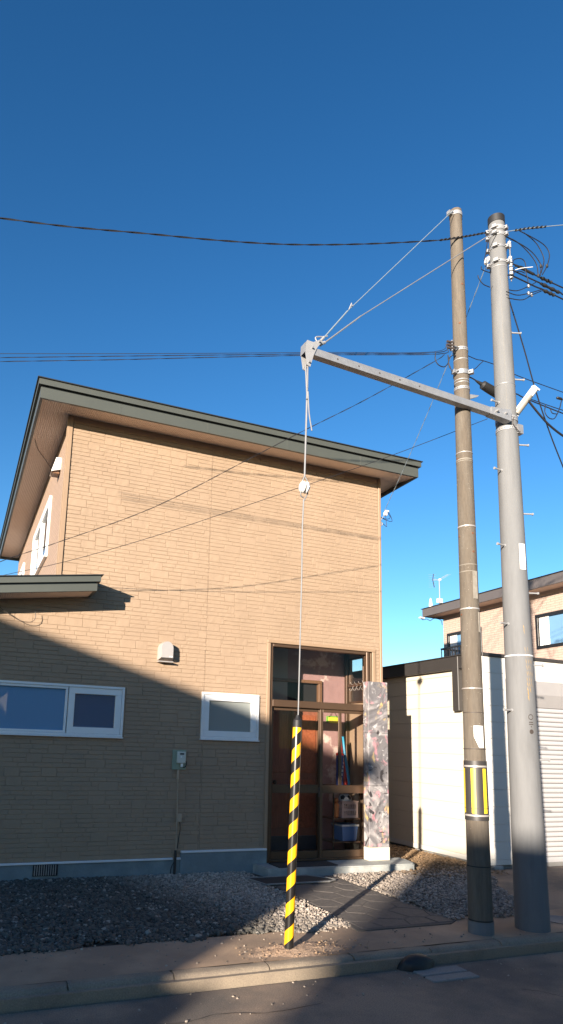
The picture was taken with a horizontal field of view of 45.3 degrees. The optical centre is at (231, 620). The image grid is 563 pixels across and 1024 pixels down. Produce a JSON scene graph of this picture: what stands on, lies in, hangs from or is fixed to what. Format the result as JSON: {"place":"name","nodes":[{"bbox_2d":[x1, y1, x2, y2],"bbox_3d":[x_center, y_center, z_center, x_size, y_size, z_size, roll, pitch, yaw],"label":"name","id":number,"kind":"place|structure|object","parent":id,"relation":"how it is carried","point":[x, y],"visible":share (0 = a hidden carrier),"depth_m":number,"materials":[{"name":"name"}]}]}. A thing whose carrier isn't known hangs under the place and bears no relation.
{"place":"outdoors","nodes":[
{"label":"outdoors","id":0,"kind":"place"},
{"bbox_2d":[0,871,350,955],"bbox_3d":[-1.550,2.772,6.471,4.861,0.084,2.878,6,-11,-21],"label":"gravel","id":1,"kind":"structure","parent":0,"point":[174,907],"depth_m":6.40,"materials":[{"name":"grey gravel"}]},
{"bbox_2d":[0,951,562,1023],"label":"road","id":2,"kind":"structure","parent":0,"point":[494,993],"depth_m":4.56,"materials":[{"name":"grey asphalt"}]},
{"bbox_2d":[0,918,555,1023],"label":"stray chips","id":3,"kind":"object","parent":2,"relation":"on","point":[260,957],"visible":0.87,"depth_m":5.19,"materials":[{"name":"stone"}]},
{"bbox_2d":[397,954,433,971],"bbox_3d":[1.480,2.717,5.346,0.338,0.105,0.173,6,-11,-21],"label":"drain inlet","id":4,"kind":"object","parent":2,"relation":"on","point":[412,962],"visible":1,"depth_m":5.29,"materials":[{"name":"metal"}]},
{"bbox_2d":[413,965,478,982],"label":"drain slab","id":5,"kind":"structure","parent":2,"relation":"on","point":[444,974],"depth_m":5.19,"materials":[{"name":"grey concrete"}]},
{"bbox_2d":[0,909,562,986],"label":"sidewalk","id":6,"kind":"structure","parent":0,"point":[54,967],"depth_m":5.26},
{"bbox_2d":[284,715,301,949],"bbox_3d":[0.511,1.749,5.538,0.076,1.922,0.077,7,-11,-16],"label":"striped rod","id":7,"kind":"object","parent":6,"relation":"on","point":[292,842],"visible":0.96,"depth_m":5.51,"materials":[{"name":"plastic"}]},
{"bbox_2d":[447,207,494,935],"bbox_3d":[2.367,-0.710,6.739,0.242,7.804,0.230,6,-11,-21],"label":"old pole","id":8,"kind":"object","parent":6,"relation":"on","point":[480,919],"visible":0.99,"depth_m":6.50,"materials":[{"name":"concrete"}]},
{"bbox_2d":[0,355,443,561],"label":"service wire","id":9,"kind":"object","parent":8,"relation":"attached to","point":[223,472],"visible":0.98,"depth_m":7.33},
{"bbox_2d":[0,217,486,245],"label":"power cable","id":10,"kind":"object","parent":8,"relation":"attached to","point":[58,225],"visible":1,"depth_m":6.49,"materials":[{"name":"black rubber"}]},
{"bbox_2d":[440,232,486,240],"bbox_3d":[2.537,-4.198,7.335,0.593,0.257,0.026,5,-11,-15],"label":"cable wrap","id":11,"kind":"object","parent":10,"relation":"attached to","point":[463,237],"visible":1,"depth_m":7.33,"materials":[{"name":"plastic"}]},
{"bbox_2d":[325,210,453,335],"bbox_3d":[1.622,-3.537,6.817,1.699,2.102,0.015,6,-11,-23],"label":"stay cable","id":12,"kind":"object","parent":8,"relation":"attached to","point":[380,279],"visible":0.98,"depth_m":6.71,"materials":[{"name":"grey metal"}]},
{"bbox_2d":[435,340,459,371],"bbox_3d":[2.250,-2.732,6.924,0.398,0.422,0.091,10,-13,-38],"label":"wire rack","id":13,"kind":"object","parent":8,"relation":"attached to","point":[450,345],"visible":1,"depth_m":6.98,"materials":[{"name":"grey metal"}]},
{"bbox_2d":[0,342,446,353],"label":"power wire","id":14,"kind":"object","parent":13,"relation":"attached to","point":[204,353],"visible":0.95,"depth_m":6.76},
{"bbox_2d":[0,345,446,357],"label":"power wire","id":15,"kind":"object","parent":13,"relation":"attached to","point":[227,354],"visible":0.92,"depth_m":6.79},
{"bbox_2d":[0,348,448,361],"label":"power wire","id":16,"kind":"object","parent":13,"relation":"attached to","point":[214,357],"visible":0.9,"depth_m":6.77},
{"bbox_2d":[485,212,550,932],"bbox_3d":[2.919,-0.706,6.943,0.499,7.904,0.315,6,-11,-21],"label":"new pole","id":17,"kind":"object","parent":6,"relation":"on","point":[531,895],"visible":0.97,"depth_m":6.69,"materials":[{"name":"concrete"}]},
{"bbox_2d":[300,340,511,423],"bbox_3d":[1.792,-2.351,6.656,2.442,0.325,0.140,6,-11,-21],"label":"steel outrigger","id":18,"kind":"object","parent":17,"relation":"attached to","point":[310,351],"visible":1,"depth_m":6.58,"materials":[{"name":"metal"}]},
{"bbox_2d":[298,364,312,714],"bbox_3d":[0.648,-0.767,5.970,0.092,3.231,0.118,6,-11,-21],"label":"guy wire","id":19,"kind":"object","parent":18,"relation":"hanging from","point":[304,487],"visible":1,"depth_m":6.03,"materials":[{"name":"metal"}]},
{"bbox_2d":[315,303,351,345],"bbox_3d":[0.981,-2.833,6.410,0.411,0.553,0.032,6,-11,-21],"label":"stay shackle","id":20,"kind":"object","parent":18,"relation":"attached to","point":[322,339],"visible":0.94,"depth_m":6.32,"materials":[{"name":"silver metal"}]},
{"bbox_2d":[320,230,496,346],"bbox_3d":[1.896,-3.460,6.897,2.238,2.030,0.016,6,-11,-21],"label":"stay cable","id":21,"kind":"object","parent":17,"relation":"attached to","point":[399,291],"visible":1,"depth_m":6.76,"materials":[{"name":"grey metal"}]},
{"bbox_2d":[469,356,562,392],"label":"thin wire","id":22,"kind":"object","parent":17,"relation":"attached to","point":[517,375],"visible":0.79,"depth_m":7.70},
{"bbox_2d":[506,258,542,299],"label":"jumpers","id":23,"kind":"object","parent":17,"relation":"attached to","point":[528,292],"visible":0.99,"depth_m":7.53,"materials":[{"name":"black rubber"}]},
{"bbox_2d":[512,385,539,435],"bbox_3d":[3.123,-2.235,7.130,0.297,0.529,0.130,0,-11,11],"label":"street lamp","id":24,"kind":"object","parent":17,"relation":"attached to","point":[529,395],"visible":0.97,"depth_m":7.12,"materials":[{"name":"plastic"}]},
{"bbox_2d":[528,400,562,436],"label":"thick cable","id":25,"kind":"object","parent":24,"relation":"attached to","point":[544,420],"visible":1,"depth_m":7.17,"materials":[{"name":"black rubber"}]},
{"bbox_2d":[506,230,549,277],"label":"jumper loops","id":26,"kind":"object","parent":17,"relation":"attached to","point":[540,265],"visible":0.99,"depth_m":7.68,"materials":[{"name":"rubber"}]},
{"bbox_2d":[507,274,562,299],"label":"power line","id":27,"kind":"object","parent":17,"relation":"attached to","point":[530,284],"visible":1,"depth_m":7.50,"materials":[{"name":"black rubber"}]},
{"bbox_2d":[543,289,555,296],"bbox_3d":[3.604,-3.713,7.614,0.169,0.050,0.042,6,-11,-21],"label":"line sleeve","id":28,"kind":"object","parent":27,"relation":"attached to","point":[550,293],"visible":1,"depth_m":7.60,"materials":[{"name":"plastic"}]},
{"bbox_2d":[508,225,562,231],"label":"messenger wire","id":29,"kind":"object","parent":17,"relation":"attached to","point":[537,227],"visible":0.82,"depth_m":7.71,"materials":[{"name":"grey metal"}]},
{"bbox_2d":[514,225,546,231],"bbox_3d":[3.426,-4.489,7.688,0.394,0.126,0.032,3,-11,-8],"label":"cable wrap","id":30,"kind":"object","parent":29,"relation":"attached to","point":[530,228],"visible":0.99,"depth_m":7.68,"materials":[{"name":"plastic"}]},
{"bbox_2d":[510,302,562,466],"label":"long wire","id":31,"kind":"object","parent":17,"relation":"attached to","point":[533,383],"visible":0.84,"depth_m":7.67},
{"bbox_2d":[513,270,562,294],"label":"power line","id":32,"kind":"object","parent":17,"relation":"attached to","point":[561,293],"visible":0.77,"depth_m":7.67,"materials":[{"name":"black rubber"}]},
{"bbox_2d":[540,282,559,293],"bbox_3d":[3.697,-3.851,7.786,0.291,0.063,0.042,6,-11,-21],"label":"line sleeve","id":33,"kind":"object","parent":32,"relation":"attached to","point":[545,285],"visible":1,"depth_m":7.78,"materials":[{"name":"plastic"}]},
{"bbox_2d":[513,263,562,287],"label":"power line","id":34,"kind":"object","parent":17,"relation":"attached to","point":[540,277],"visible":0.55,"depth_m":7.97,"materials":[{"name":"black rubber"}]},
{"bbox_2d":[515,264,534,274],"bbox_3d":[3.416,-4.081,7.819,0.282,0.056,0.032,6,-11,-21],"label":"line sleeve","id":35,"kind":"object","parent":34,"relation":"attached to","point":[530,272],"visible":0.79,"depth_m":7.82,"materials":[{"name":"plastic"}]},
{"bbox_2d":[540,276,552,283],"bbox_3d":[3.723,-4.020,7.935,0.177,0.050,0.042,6,-11,-21],"label":"line sleeve","id":36,"kind":"object","parent":34,"relation":"attached to","point":[546,280],"visible":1,"depth_m":7.92,"materials":[{"name":"plastic"}]},
{"bbox_2d":[0,0,562,671],"label":"sky","id":37,"kind":"structure","parent":0,"point":[261,121],"materials":[{"name":"blue"}]},
{"bbox_2d":[12,850,562,984],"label":"yard","id":38,"kind":"structure","parent":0,"point":[107,943],"depth_m":5.83,"materials":[{"name":"soil"}]},
{"bbox_2d":[0,375,422,880],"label":"house","id":39,"kind":"structure","parent":38,"relation":"on","point":[148,700],"depth_m":8.88,"materials":[{"name":"beige brick"}]},
{"bbox_2d":[19,563,24,574],"bbox_3d":[-4.452,-0.684,14.196,0.085,0.770,1.350,6,-11,-21],"label":"window","id":40,"kind":"structure","parent":39,"relation":"in","point":[23,566],"depth_m":13.63,"materials":[{"name":"plastic"}]},
{"bbox_2d":[30,495,51,574],"bbox_3d":[-3.082,-1.201,10.847,0.100,0.936,2.276,6,-11,-21],"label":"window","id":41,"kind":"structure","parent":39,"relation":"in","point":[41,536],"depth_m":10.76,"materials":[{"name":"plastic"}]},
{"bbox_2d":[0,680,124,738],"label":"window","id":42,"kind":"structure","parent":39,"relation":"in","point":[26,708],"depth_m":8.11,"materials":[{"name":"plastic"}]},
{"bbox_2d":[199,692,258,741],"bbox_3d":[-0.020,1.287,8.919,0.836,0.621,0.100,6,-11,-21],"label":"window","id":43,"kind":"structure","parent":39,"relation":"in","point":[231,717],"depth_m":8.91,"materials":[{"name":"plastic"}]},
{"bbox_2d":[6,419,486,574],"bbox_3d":[-0.138,-1.311,7.670,5.884,1.744,0.007,0,-11,11],"label":"service wire","id":44,"kind":"object","parent":39,"relation":"attached to","point":[246,505],"visible":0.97,"depth_m":7.60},
{"bbox_2d":[271,682,316,850],"bbox_3d":[0.840,2.167,10.079,1.030,2.480,0.133,6,-11,-21],"label":"entry door","id":45,"kind":"structure","parent":39,"relation":"in","point":[282,720],"depth_m":10.11,"materials":[{"name":"red wood"}]},
{"bbox_2d":[269,707,319,859],"bbox_3d":[0.876,2.214,9.200,0.797,2.010,0.026,6,-11,-21],"label":"door leaf","id":46,"kind":"structure","parent":39,"relation":"in","point":[275,788],"depth_m":9.13,"materials":[{"name":"brown wood"}]},
{"bbox_2d":[326,714,337,722],"bbox_3d":[1.578,1.504,10.491,0.210,0.208,0.021,6,-11,-21],"label":"door sign","id":47,"kind":"object","parent":39,"relation":"attached to","point":[331,719],"visible":0.95,"depth_m":10.47,"materials":[{"name":"yellow plastic"}]},
{"bbox_2d":[322,784,360,849],"bbox_3d":[1.588,2.900,9.776,0.455,0.975,0.360,6,-11,-21],"label":"shelf unit","id":48,"kind":"object","parent":39,"relation":"on","point":[332,840],"visible":0.4,"depth_m":9.63,"materials":[{"name":"brown wood"}]},
{"bbox_2d":[342,750,347,784],"bbox_3d":[1.659,2.096,9.959,0.083,0.689,0.165,6,-11,-21],"label":"toy bat","id":49,"kind":"object","parent":48,"relation":"on","point":[345,780],"visible":0.3,"depth_m":9.86,"materials":[{"name":"red plastic"}]},
{"bbox_2d":[331,822,358,840],"bbox_3d":[1.654,3.073,9.762,0.290,0.227,0.300,6,-11,-21],"label":"storage tub","id":50,"kind":"object","parent":48,"relation":"on","point":[345,831],"visible":1,"depth_m":9.66,"materials":[{"name":"plastic"}]},
{"bbox_2d":[332,799,358,817],"bbox_3d":[1.666,2.754,9.816,0.276,0.234,0.286,6,-11,-21],"label":"laundry basket","id":51,"kind":"object","parent":48,"relation":"on","point":[349,811],"visible":0.7,"depth_m":9.70,"materials":[{"name":"white plastic"}]},
{"bbox_2d":[338,793,351,806],"bbox_3d":[1.661,2.631,9.820,0.200,0.200,0.200,6,-11,-21],"label":"soccer ball","id":52,"kind":"object","parent":51,"relation":"in","point":[344,797],"visible":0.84,"depth_m":9.76,"materials":[{"name":"white plastic"}]},
{"bbox_2d":[342,737,349,784],"bbox_3d":[1.702,2.092,9.993,0.151,0.707,0.059,-8,-14,43],"label":"toy bat","id":53,"kind":"object","parent":48,"relation":"on","point":[346,765],"visible":0.88,"depth_m":9.97,"materials":[{"name":"blue plastic"}]},
{"bbox_2d":[319,709,363,857],"bbox_3d":[1.573,2.281,9.442,0.759,2.010,0.026,6,-11,-21],"label":"door leaf","id":54,"kind":"structure","parent":39,"relation":"in","point":[339,788],"depth_m":9.39,"materials":[{"name":"brown wood"}]},
{"bbox_2d":[344,654,363,848],"bbox_3d":[1.942,1.962,10.202,0.090,2.995,0.695,6,-11,-21],"label":"side window","id":55,"kind":"structure","parent":39,"relation":"in","point":[348,696],"depth_m":10.58,"materials":[{"name":"brown"}]},
{"bbox_2d":[381,510,391,526],"bbox_3d":[2.408,-1.575,10.406,0.226,0.278,0.054,6,-11,-21],"label":"drop anchor","id":56,"kind":"object","parent":39,"relation":"attached to","point":[385,513],"visible":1,"depth_m":10.40,"materials":[{"name":"ceramic"}]},
{"bbox_2d":[384,266,485,510],"bbox_3d":[2.594,-2.811,8.898,0.012,1.667,3.398,3,-11,-6],"label":"service wire","id":57,"kind":"object","parent":56,"relation":"attached to","point":[433,399],"visible":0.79,"depth_m":8.80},
{"bbox_2d":[477,240,490,287],"bbox_3d":[2.767,-3.876,7.311,0.086,0.563,0.245,-8,-14,43],"label":"dead end","id":58,"kind":"object","parent":57,"relation":"attached to","point":[486,260],"visible":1,"depth_m":7.31,"materials":[{"name":"ceramic"}]},
{"bbox_2d":[253,858,414,875],"bbox_3d":[1.420,3.330,8.905,2.310,0.200,0.485,6,-11,-21],"label":"entrance step","id":59,"kind":"object","parent":38,"relation":"on","point":[346,866],"visible":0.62,"depth_m":8.73,"materials":[{"name":"grey concrete"}]},
{"bbox_2d":[269,861,337,867],"bbox_3d":[0.938,3.175,8.730,0.860,0.012,0.310,6,-11,-21],"label":"door mat","id":60,"kind":"object","parent":59,"relation":"on","point":[306,864],"depth_m":8.71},
{"bbox_2d":[363,681,389,860],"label":"painted pillar","id":61,"kind":"structure","parent":59,"relation":"on","point":[376,793],"depth_m":9.46,"materials":[{"name":"paint"}]},
{"bbox_2d":[329,843,513,920],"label":"gravel","id":62,"kind":"structure","parent":38,"relation":"on","point":[440,897],"depth_m":7.97,"materials":[{"name":"grey gravel"}]},
{"bbox_2d":[389,842,507,877],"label":"dead leaves","id":63,"kind":"object","parent":62,"relation":"on","point":[404,849],"visible":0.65,"depth_m":9.51,"materials":[{"name":"brown plant"}]},
{"bbox_2d":[421,570,562,659],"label":"tiled house","id":64,"kind":"structure","parent":38,"relation":"on","point":[546,610],"depth_m":15.45,"materials":[{"name":"tile"}]},
{"bbox_2d":[428,574,448,603],"bbox_3d":[5.716,-0.804,18.358,0.592,0.981,0.141,0,-11,8],"label":"tv antenna","id":65,"kind":"object","parent":64,"relation":"on","point":[439,600],"visible":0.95,"depth_m":18.40,"materials":[{"name":"metal"}]},
{"bbox_2d":[447,627,482,655],"bbox_3d":[6.045,1.011,17.305,0.110,1.510,1.280,6,-11,-21],"label":"window","id":66,"kind":"structure","parent":64,"relation":"in","point":[453,639],"depth_m":17.72,"materials":[{"name":"white glass"}]},
{"bbox_2d":[535,609,562,648],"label":"window","id":67,"kind":"structure","parent":64,"relation":"in","point":[548,626],"depth_m":14.91,"materials":[{"name":"glass"}]},
{"bbox_2d":[491,865,503,869],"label":"concrete block","id":68,"kind":"structure","parent":38,"relation":"on","point":[499,867],"depth_m":9.44,"materials":[{"name":"grey concrete"}]},
{"bbox_2d":[236,939,368,962],"bbox_3d":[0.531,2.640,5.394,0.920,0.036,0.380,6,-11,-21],"label":"sand","id":69,"kind":"structure","parent":0,"point":[309,949],"depth_m":5.33,"materials":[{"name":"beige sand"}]},
{"bbox_2d":[334,798,338,817],"bbox_3d":[1.509,2.701,9.668,0.070,0.279,0.080,6,-11,-21],"label":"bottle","id":70,"kind":"object","parent":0,"point":[336,809],"visible":0.91,"depth_m":9.63,"materials":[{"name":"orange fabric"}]},
{"bbox_2d":[336,752,343,784],"bbox_3d":[1.588,2.173,9.825,0.114,0.469,0.114,6,-11,-21],"label":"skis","id":71,"kind":"object","parent":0,"point":[337,768],"visible":0.56,"depth_m":9.79,"materials":[{"name":"blue plastic"}]},
{"bbox_2d":[270,875,455,931],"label":"garden path","id":72,"kind":"structure","parent":0,"point":[360,908],"depth_m":6.87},
{"bbox_2d":[245,875,335,885],"bbox_3d":[0.732,3.127,8.089,1.062,0.022,0.422,6,-11,-21],"label":"rubber mat","id":73,"kind":"object","parent":72,"relation":"on","point":[280,880],"visible":1,"depth_m":8.06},
{"bbox_2d":[352,652,562,868],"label":"garage","id":74,"kind":"structure","parent":0,"point":[425,759],"depth_m":10.44,"materials":[{"name":"white metal"}]},
{"bbox_2d":[451,867,562,909],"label":"driveway","id":75,"kind":"structure","parent":0,"point":[555,882],"depth_m":8.47,"materials":[{"name":"concrete"}]},
{"bbox_2d":[469,377,562,413],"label":"thin wire","id":76,"kind":"object","parent":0,"point":[530,400],"visible":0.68,"depth_m":7.73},
{"bbox_2d":[475,380,494,397],"bbox_3d":[2.922,-2.559,7.494,0.486,0.168,0.104,6,-11,-21],"label":"splice box","id":77,"kind":"object","parent":76,"relation":"hanging from","point":[487,387],"visible":0.56,"depth_m":7.43,"materials":[{"name":"plastic"}]},
{"bbox_2d":[544,396,562,419],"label":"cable loops","id":78,"kind":"object","parent":76,"relation":"hanging from","point":[559,398],"visible":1,"depth_m":7.63,"materials":[{"name":"rubber"}]},
{"bbox_2d":[550,915,562,923],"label":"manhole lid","id":79,"kind":"object","parent":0,"point":[556,919],"visible":0.65,"depth_m":6.63,"materials":[{"name":"grey metal"}]},
{"label":"ground","id":80,"kind":"structure","parent":0,"visible":0},
{"bbox_2d":[0,932,562,1014],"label":"kerb","id":81,"kind":"structure","parent":80,"relation":"on","point":[64,994],"depth_m":4.89,"materials":[{"name":"grey concrete"}]}
]}

